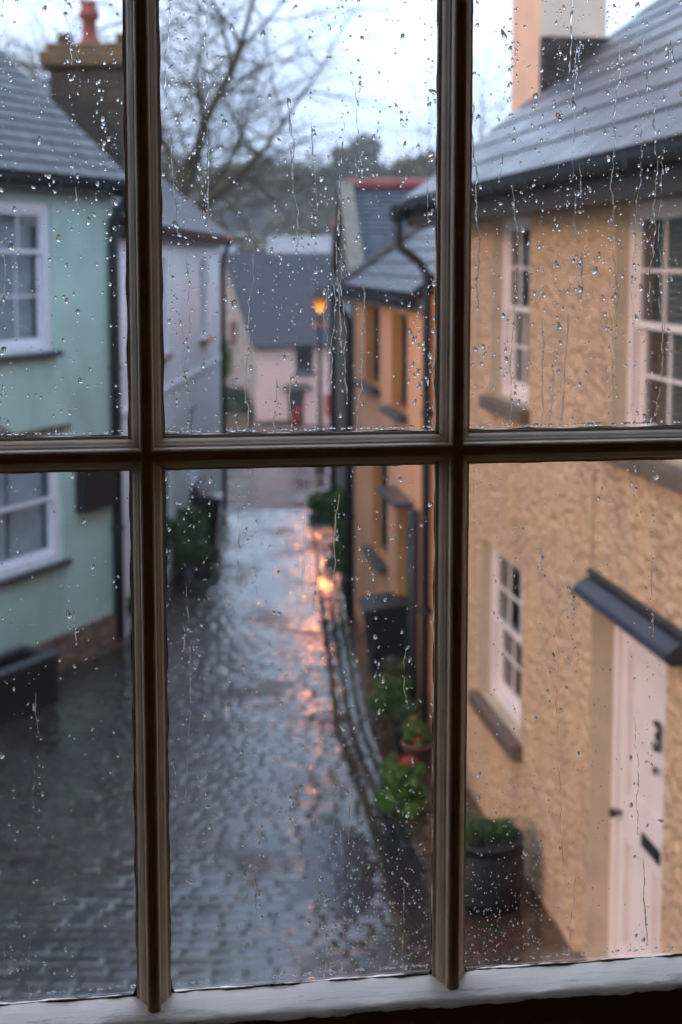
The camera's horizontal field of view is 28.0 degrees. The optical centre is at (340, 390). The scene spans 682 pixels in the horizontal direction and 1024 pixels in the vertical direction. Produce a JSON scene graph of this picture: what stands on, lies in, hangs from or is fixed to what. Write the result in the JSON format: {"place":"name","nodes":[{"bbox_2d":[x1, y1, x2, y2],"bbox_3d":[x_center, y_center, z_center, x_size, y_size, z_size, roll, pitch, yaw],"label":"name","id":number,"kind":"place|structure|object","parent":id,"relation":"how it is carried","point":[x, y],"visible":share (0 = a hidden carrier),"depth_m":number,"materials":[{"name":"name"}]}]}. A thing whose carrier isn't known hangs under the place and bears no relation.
{"place":"outdoors","nodes":[
{"label":"outdoors","id":0,"kind":"place"},
{"bbox_2d":[195,195,329,235],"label":"ground","id":1,"kind":"structure","parent":0,"point":[317,217],"depth_m":220.79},
{"bbox_2d":[0,51,124,672],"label":"mint house","id":2,"kind":"structure","parent":1,"relation":"on","point":[52,567],"depth_m":15.95,"materials":[{"name":"green paint"}]},
{"bbox_2d":[0,200,62,362],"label":"window","id":3,"kind":"structure","parent":2,"relation":"in","point":[19,296],"depth_m":15.46,"materials":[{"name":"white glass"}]},
{"bbox_2d":[0,433,72,587],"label":"window","id":4,"kind":"structure","parent":2,"relation":"in","point":[24,527],"depth_m":15.71,"materials":[{"name":"white glass"}]},
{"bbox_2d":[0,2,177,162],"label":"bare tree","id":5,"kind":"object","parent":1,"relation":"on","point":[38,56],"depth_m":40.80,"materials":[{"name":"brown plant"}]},
{"bbox_2d":[5,0,235,637],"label":"white house","id":6,"kind":"structure","parent":1,"relation":"on","point":[83,107],"depth_m":21.25,"materials":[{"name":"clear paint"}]},
{"bbox_2d":[165,432,167,564],"bbox_3d":[-2.728,1.828,20.774,0.050,2.450,0.946,0,5,2],"label":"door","id":7,"kind":"structure","parent":6,"relation":"in","point":[166,482],"depth_m":21.12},
{"bbox_2d":[164,353,173,361],"bbox_3d":[-2.655,-0.472,20.245,0.160,0.069,1.240,0,5,2],"label":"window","id":8,"kind":"structure","parent":6,"relation":"in","point":[168,356],"depth_m":20.44,"materials":[{"name":"white glass"}]},
{"bbox_2d":[190,407,203,490],"bbox_3d":[-2.592,0.966,23.634,0.280,1.368,1.140,0,5,2],"label":"window","id":9,"kind":"structure","parent":6,"relation":"in","point":[192,418],"depth_m":24.00,"materials":[{"name":"white glass"}]},
{"bbox_2d":[199,259,212,343],"bbox_3d":[-2.540,-1.628,24.774,0.280,1.518,1.190,0,5,2],"label":"window","id":10,"kind":"structure","parent":6,"relation":"in","point":[201,261],"depth_m":25.20,"materials":[{"name":"white glass"}]},
{"bbox_2d":[1,0,328,270],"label":"bare tree","id":11,"kind":"object","parent":1,"relation":"on","point":[185,136],"visible":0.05,"depth_m":44.75,"materials":[{"name":"grey plant"}]},
{"bbox_2d":[166,499,227,574],"bbox_3d":[-2.471,2.344,21.419,1.388,1.254,1.482,0,5,0],"label":"shrub","id":12,"kind":"object","parent":1,"relation":"on","point":[197,548],"visible":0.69,"depth_m":21.34,"materials":[{"name":"green plant"}]},
{"bbox_2d":[0,0,417,298],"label":"bare tree","id":13,"kind":"object","parent":1,"relation":"on","point":[241,174],"visible":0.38,"depth_m":36.89,"materials":[{"name":"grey plant"}]},
{"bbox_2d":[194,159,251,196],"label":"evergreen tree","id":14,"kind":"object","parent":1,"relation":"on","point":[231,165],"visible":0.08,"depth_m":225.49,"materials":[{"name":"green plant"}]},
{"bbox_2d":[213,220,236,255],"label":"house","id":15,"kind":"structure","parent":1,"relation":"on","point":[232,249],"depth_m":96.57,"materials":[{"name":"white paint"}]},
{"bbox_2d":[226,339,233,377],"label":"shrub","id":16,"kind":"object","parent":1,"relation":"on","point":[228,358],"visible":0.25,"depth_m":69.41,"materials":[{"name":"green plant"}]},
{"bbox_2d":[221,414,248,427],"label":"garden wall","id":17,"kind":"structure","parent":1,"relation":"on","point":[242,419],"depth_m":65.18,"materials":[{"name":"stone"}]},
{"bbox_2d":[221,379,254,424],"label":"shrub","id":18,"kind":"object","parent":1,"relation":"on","point":[237,404],"visible":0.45,"depth_m":66.93,"materials":[{"name":"green plant"}]},
{"bbox_2d":[161,146,336,252],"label":"wood","id":19,"kind":"object","parent":1,"relation":"on","point":[287,224],"visible":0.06,"depth_m":193.06,"materials":[{"name":"green plant"}]},
{"bbox_2d":[221,203,285,250],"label":"house","id":20,"kind":"structure","parent":1,"relation":"on","point":[259,228],"depth_m":189.39,"materials":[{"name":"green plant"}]},
{"bbox_2d":[238,152,282,196],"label":"evergreen tree","id":21,"kind":"object","parent":1,"relation":"on","point":[256,172],"visible":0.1,"depth_m":231.59,"materials":[{"name":"green plant"}]},
{"bbox_2d":[228,507,308,509],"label":"kerb","id":22,"kind":"structure","parent":1,"relation":"on","point":[259,508],"depth_m":27.81,"materials":[{"name":"stone"}]},
{"bbox_2d":[220,253,330,425],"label":"pink cottage","id":23,"kind":"structure","parent":1,"relation":"on","point":[270,353],"depth_m":67.64,"materials":[{"name":"pink paint"}]},
{"bbox_2d":[229,321,236,344],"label":"gable window","id":24,"kind":"structure","parent":23,"relation":"in","point":[232,324],"depth_m":68.91,"materials":[{"name":"glass"}]},
{"bbox_2d":[288,390,303,423],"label":"door","id":25,"kind":"structure","parent":23,"relation":"in","point":[297,396],"depth_m":67.43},
{"bbox_2d":[294,345,315,375],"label":"window","id":26,"kind":"structure","parent":23,"relation":"in","point":[303,354],"depth_m":67.52,"materials":[{"name":"grey glass"}]},
{"bbox_2d":[253,159,314,206],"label":"evergreen tree","id":27,"kind":"object","parent":1,"relation":"on","point":[274,179],"visible":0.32,"depth_m":224.11,"materials":[{"name":"green plant"}]},
{"bbox_2d":[266,236,330,252],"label":"house","id":28,"kind":"structure","parent":1,"relation":"on","point":[289,247],"depth_m":97.94,"materials":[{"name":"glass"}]},
{"bbox_2d":[305,489,331,516],"bbox_3d":[-0.369,2.273,27.315,0.714,0.658,1.116,0,5,0],"label":"shrub","id":29,"kind":"object","parent":1,"relation":"on","point":[316,503],"visible":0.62,"depth_m":26.89,"materials":[{"name":"green plant"}]},
{"bbox_2d":[303,169,334,212],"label":"evergreen tree","id":30,"kind":"object","parent":1,"relation":"on","point":[324,180],"visible":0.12,"depth_m":230.84,"materials":[{"name":"green plant"}]},
{"bbox_2d":[316,159,337,184],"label":"evergreen tree","id":31,"kind":"object","parent":1,"relation":"on","point":[327,166],"visible":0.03,"depth_m":236.59,"materials":[{"name":"green plant"}]},
{"bbox_2d":[330,222,336,487],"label":"slate house","id":32,"kind":"structure","parent":1,"relation":"on","point":[333,278],"depth_m":30.48,"materials":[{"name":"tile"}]},
{"bbox_2d":[324,128,386,196],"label":"evergreen tree","id":33,"kind":"object","parent":1,"relation":"on","point":[366,147],"visible":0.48,"depth_m":224.78,"materials":[{"name":"green plant"}]},
{"bbox_2d":[330,178,429,600],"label":"stone gabled house","id":34,"kind":"structure","parent":1,"relation":"on","point":[374,230],"depth_m":22.64,"materials":[{"name":"grey stone"}]},
{"bbox_2d":[335,227,435,724],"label":"orange house","id":35,"kind":"structure","parent":1,"relation":"on","point":[397,357],"depth_m":15.93,"materials":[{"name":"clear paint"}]},
{"bbox_2d":[355,305,379,394],"bbox_3d":[0.527,-0.537,17.171,0.520,1.078,1.335,-1,5,-8],"label":"window","id":36,"kind":"structure","parent":35,"relation":"in","point":[368,387],"depth_m":17.65,"materials":[{"name":"brown glass"}]},
{"bbox_2d":[362,466,387,573],"bbox_3d":[0.611,1.424,16.717,0.520,1.378,1.290,-1,5,-8],"label":"window","id":37,"kind":"structure","parent":35,"relation":"in","point":[379,565],"depth_m":17.16,"materials":[{"name":"brown glass"}]},
{"bbox_2d":[380,314,407,422],"bbox_3d":[0.712,-0.274,15.237,0.370,1.158,1.152,-1,5,-8],"label":"window","id":38,"kind":"structure","parent":35,"relation":"in","point":[388,410],"depth_m":15.65,"materials":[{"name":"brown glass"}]},
{"bbox_2d":[372,157,402,177],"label":"evergreen tree","id":39,"kind":"object","parent":1,"relation":"on","point":[386,175],"visible":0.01,"depth_m":219.87,"materials":[{"name":"green plant"}]},
{"bbox_2d":[370,752,429,818],"bbox_3d":[0.501,3.431,11.901,0.524,0.483,0.796,0,5,0],"label":"shrub","id":40,"kind":"object","parent":1,"relation":"on","point":[394,778],"visible":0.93,"depth_m":11.68,"materials":[{"name":"green plant"}]},
{"bbox_2d":[384,148,435,178],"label":"evergreen tree","id":41,"kind":"object","parent":1,"relation":"on","point":[431,165],"visible":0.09,"depth_m":168.15,"materials":[{"name":"green plant"}]},
{"bbox_2d":[323,29,510,178],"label":"bare tree","id":42,"kind":"object","parent":1,"relation":"on","point":[481,128],"visible":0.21,"depth_m":73.56,"materials":[{"name":"grey plant"}]},
{"bbox_2d":[389,0,681,962],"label":"roughcast house","id":43,"kind":"structure","parent":1,"relation":"on","point":[613,602],"depth_m":9.20,"materials":[{"name":"beige stone"}]},
{"bbox_2d":[468,546,522,761],"bbox_3d":[1.432,2.052,11.133,0.460,1.478,1.413,-1,5,-8],"label":"window","id":44,"kind":"structure","parent":43,"relation":"in","point":[507,696],"depth_m":11.52,"materials":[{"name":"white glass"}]},
{"bbox_2d":[478,216,529,423],"bbox_3d":[1.383,-0.584,10.702,0.310,1.568,1.231,-1,5,-8],"label":"window","id":45,"kind":"structure","parent":43,"relation":"in","point":[487,402],"depth_m":11.11,"materials":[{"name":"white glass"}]},
{"bbox_2d":[609,631,666,957],"bbox_3d":[1.876,2.646,8.320,0.145,2.261,1.098,-1,5,-8],"label":"door","id":46,"kind":"structure","parent":43,"relation":"in","point":[635,703],"depth_m":8.53,"materials":[{"name":"white wood"}]},
{"bbox_2d":[605,198,681,493],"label":"window","id":47,"kind":"structure","parent":43,"relation":"in","point":[670,477],"depth_m":8.18,"materials":[{"name":"white glass"}]},
{"bbox_3d":[0.097,1.627,1.489,4.200,6.720,0.070,-1,5,-8],"label":"window wall","id":48,"kind":"structure","parent":1,"relation":"on","visible":0},
{"bbox_2d":[0,0,681,1023],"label":"sash window","id":49,"kind":"structure","parent":48,"relation":"attached to","point":[146,452],"depth_m":1.30,"materials":[{"name":"glass"}]},
{"bbox_2d":[0,0,681,997],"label":"raindrops","id":50,"kind":"object","parent":49,"relation":"attached to","point":[330,348],"visible":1,"depth_m":1.32,"materials":[{"name":"clear liquid"}]},
{"bbox_2d":[221,432,329,508],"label":"road","id":51,"kind":"structure","parent":0,"point":[273,484],"depth_m":33.71,"materials":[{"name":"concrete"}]},
{"bbox_2d":[309,285,329,471],"bbox_3d":[-0.589,-0.327,38.139,0.600,5.252,0.600,0,5,0],"label":"street lamp","id":52,"kind":"object","parent":51,"relation":"on","point":[318,298],"visible":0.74,"depth_m":38.02,"materials":[{"name":"black metal"}]},
{"bbox_2d":[221,424,329,431],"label":"pavement","id":53,"kind":"structure","parent":0,"point":[270,428],"depth_m":64.14,"materials":[{"name":"stone"}]},
{"bbox_2d":[0,508,572,1002],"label":"lane","id":54,"kind":"structure","parent":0,"point":[92,840],"depth_m":12.06,"materials":[{"name":"grey stone"}]},
{"bbox_2d":[0,645,60,725],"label":"stone trough","id":55,"kind":"object","parent":54,"relation":"on","point":[22,661],"visible":1,"depth_m":14.50,"materials":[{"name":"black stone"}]},
{"bbox_2d":[125,592,131,629],"bbox_3d":[-2.794,2.881,17.921,0.544,0.656,1.318,0,5,0],"label":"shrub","id":56,"kind":"object","parent":54,"relation":"on","point":[128,607],"visible":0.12,"depth_m":17.70,"materials":[{"name":"green plant"}]},
{"bbox_2d":[190,490,222,547],"bbox_3d":[-2.456,2.258,23.515,0.834,1.003,0.630,0,5,-2],"label":"wheeled bin","id":57,"kind":"object","parent":54,"relation":"on","point":[213,508],"visible":0.38,"depth_m":23.26,"materials":[{"name":"black plastic"}]},
{"bbox_2d":[225,554,331,607],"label":"puddle","id":58,"kind":"object","parent":54,"relation":"on","point":[266,586],"visible":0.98,"depth_m":20.78,"materials":[{"name":"black liquid"}]},
{"bbox_2d":[238,735,431,972],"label":"puddle","id":59,"kind":"object","parent":54,"relation":"on","point":[415,915],"visible":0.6,"depth_m":10.48,"materials":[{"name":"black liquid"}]},
{"bbox_2d":[318,484,353,588],"bbox_3d":[0.012,2.210,20.472,0.722,1.610,1.253,0,5,0],"label":"shrub","id":60,"kind":"object","parent":54,"relation":"on","point":[332,495],"visible":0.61,"depth_m":20.17,"materials":[{"name":"green plant"}]},
{"bbox_2d":[338,654,363,723],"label":"puddle","id":61,"kind":"object","parent":54,"relation":"on","point":[351,716],"visible":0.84,"depth_m":14.45,"materials":[{"name":"black liquid"}]},
{"bbox_2d":[358,592,406,682],"bbox_3d":[0.649,2.855,15.494,0.834,1.003,0.630,-1,5,-8],"label":"wheeled bin","id":62,"kind":"object","parent":54,"relation":"on","point":[392,609],"visible":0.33,"depth_m":15.21,"materials":[{"name":"black plastic"}]},
{"bbox_2d":[362,672,418,731],"bbox_3d":[0.515,3.190,13.931,0.552,0.616,0.555,-1,6,-15],"label":"shrub","id":63,"kind":"object","parent":54,"relation":"on","point":[388,701],"visible":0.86,"depth_m":13.86,"materials":[{"name":"green plant"}]},
{"bbox_2d":[378,653,406,694],"bbox_3d":[0.618,3.104,14.708,0.534,0.683,0.597,-3,6,-26],"label":"shrub","id":64,"kind":"object","parent":54,"relation":"on","point":[394,667],"visible":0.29,"depth_m":14.67,"materials":[{"name":"green plant"}]},
{"bbox_2d":[401,715,431,769],"bbox_3d":[0.725,3.289,12.813,0.324,0.538,0.331,0,5,0],"label":"plant pot","id":65,"kind":"object","parent":54,"relation":"on","point":[419,748],"visible":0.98,"depth_m":12.73,"materials":[{"name":"ceramic"}]},
{"bbox_2d":[465,795,524,916],"bbox_3d":[1.060,3.384,10.013,0.575,0.764,0.575,0,5,0],"label":"barrel planter","id":66,"kind":"object","parent":54,"relation":"on","point":[486,864],"visible":0.74,"depth_m":9.79,"materials":[{"name":"grey wood"}]},
{"bbox_2d":[286,406,302,426],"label":"potted flowers","id":67,"kind":"object","parent":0,"point":[297,416],"visible":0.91,"depth_m":65.45,"materials":[{"name":"red plant"}]},
{"bbox_2d":[0,0,654,175],"label":"sky","id":68,"kind":"structure","parent":0,"point":[408,58],"materials":[{"name":"white"}]},
{"bbox_2d":[391,697,421,749],"bbox_3d":[0.645,3.269,13.361,0.319,0.496,0.354,0,5,0],"label":"potted plant","id":69,"kind":"object","parent":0,"point":[397,728],"visible":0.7,"depth_m":13.29,"materials":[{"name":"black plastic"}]}
]}

